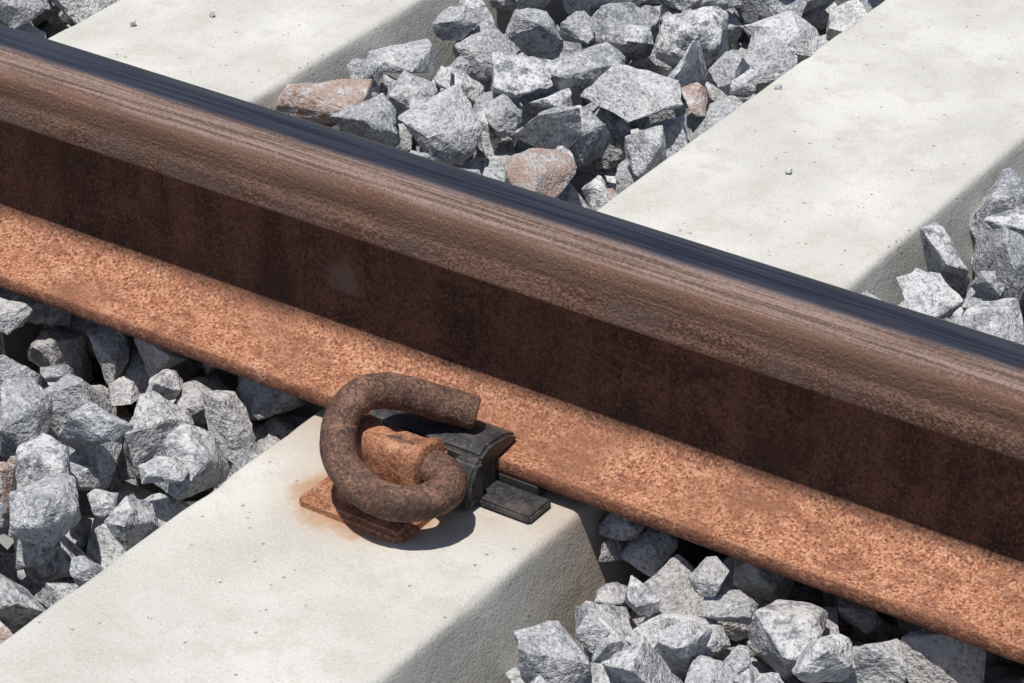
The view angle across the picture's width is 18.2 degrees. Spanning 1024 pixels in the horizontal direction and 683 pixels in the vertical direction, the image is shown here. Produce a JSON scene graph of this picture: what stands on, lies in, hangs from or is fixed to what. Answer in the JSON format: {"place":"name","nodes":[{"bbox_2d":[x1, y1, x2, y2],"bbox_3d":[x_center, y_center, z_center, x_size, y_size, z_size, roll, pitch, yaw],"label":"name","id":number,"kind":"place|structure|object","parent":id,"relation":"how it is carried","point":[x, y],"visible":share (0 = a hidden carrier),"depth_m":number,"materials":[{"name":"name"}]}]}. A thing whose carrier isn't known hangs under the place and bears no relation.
{"place":"outdoors","nodes":[
{"label":"outdoors","id":0,"kind":"place"},
{"bbox_2d":[0,5,1023,682],"bbox_3d":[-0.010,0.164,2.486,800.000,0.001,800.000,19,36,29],"label":"ground","id":1,"kind":"structure","parent":0,"point":[994,673],"depth_m":2.56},
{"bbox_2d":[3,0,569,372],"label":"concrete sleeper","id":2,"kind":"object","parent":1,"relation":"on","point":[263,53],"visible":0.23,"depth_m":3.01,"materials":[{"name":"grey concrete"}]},
{"bbox_2d":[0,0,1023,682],"bbox_3d":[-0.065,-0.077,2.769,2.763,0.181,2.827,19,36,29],"label":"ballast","id":3,"kind":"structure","parent":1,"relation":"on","point":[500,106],"depth_m":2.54,"materials":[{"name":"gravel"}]},
{"bbox_2d":[0,0,1023,682],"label":"concrete sleeper","id":4,"kind":"object","parent":1,"relation":"on","point":[886,130],"visible":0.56,"depth_m":2.33,"materials":[{"name":"grey concrete"}]},
{"bbox_2d":[299,414,447,543],"bbox_3d":[-0.097,0.095,2.317,0.096,0.065,0.078,19,36,29],"label":"clip shoulder","id":5,"kind":"object","parent":4,"relation":"on","point":[382,455],"visible":0.53,"depth_m":2.30},
{"bbox_2d":[319,372,480,522],"bbox_3d":[-0.073,0.069,2.300,0.120,0.066,0.135,19,36,29],"label":"rail clip","id":6,"kind":"object","parent":5,"relation":"in","point":[441,490],"visible":0.94,"depth_m":2.29,"materials":[{"name":"brown metal"}]},
{"bbox_2d":[0,24,1023,663],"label":"rail","id":7,"kind":"object","parent":4,"relation":"on","point":[850,446],"visible":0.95,"depth_m":2.32,"materials":[{"name":"metal"}]},
{"bbox_2d":[370,409,550,522],"bbox_3d":[-0.053,0.079,2.348,0.187,0.040,0.070,19,36,29],"label":"rail insulator","id":8,"kind":"object","parent":7,"relation":"on","point":[477,449],"visible":0.56,"depth_m":2.32,"materials":[{"name":"black plastic"}]},
{"bbox_2d":[495,470,547,495],"bbox_3d":[-0.012,0.053,2.420,0.176,0.011,0.151,19,36,29],"label":"rail pad","id":9,"kind":"object","parent":4,"relation":"on","point":[520,484],"visible":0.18,"depth_m":2.33,"materials":[{"name":"black rubber"}]}
]}

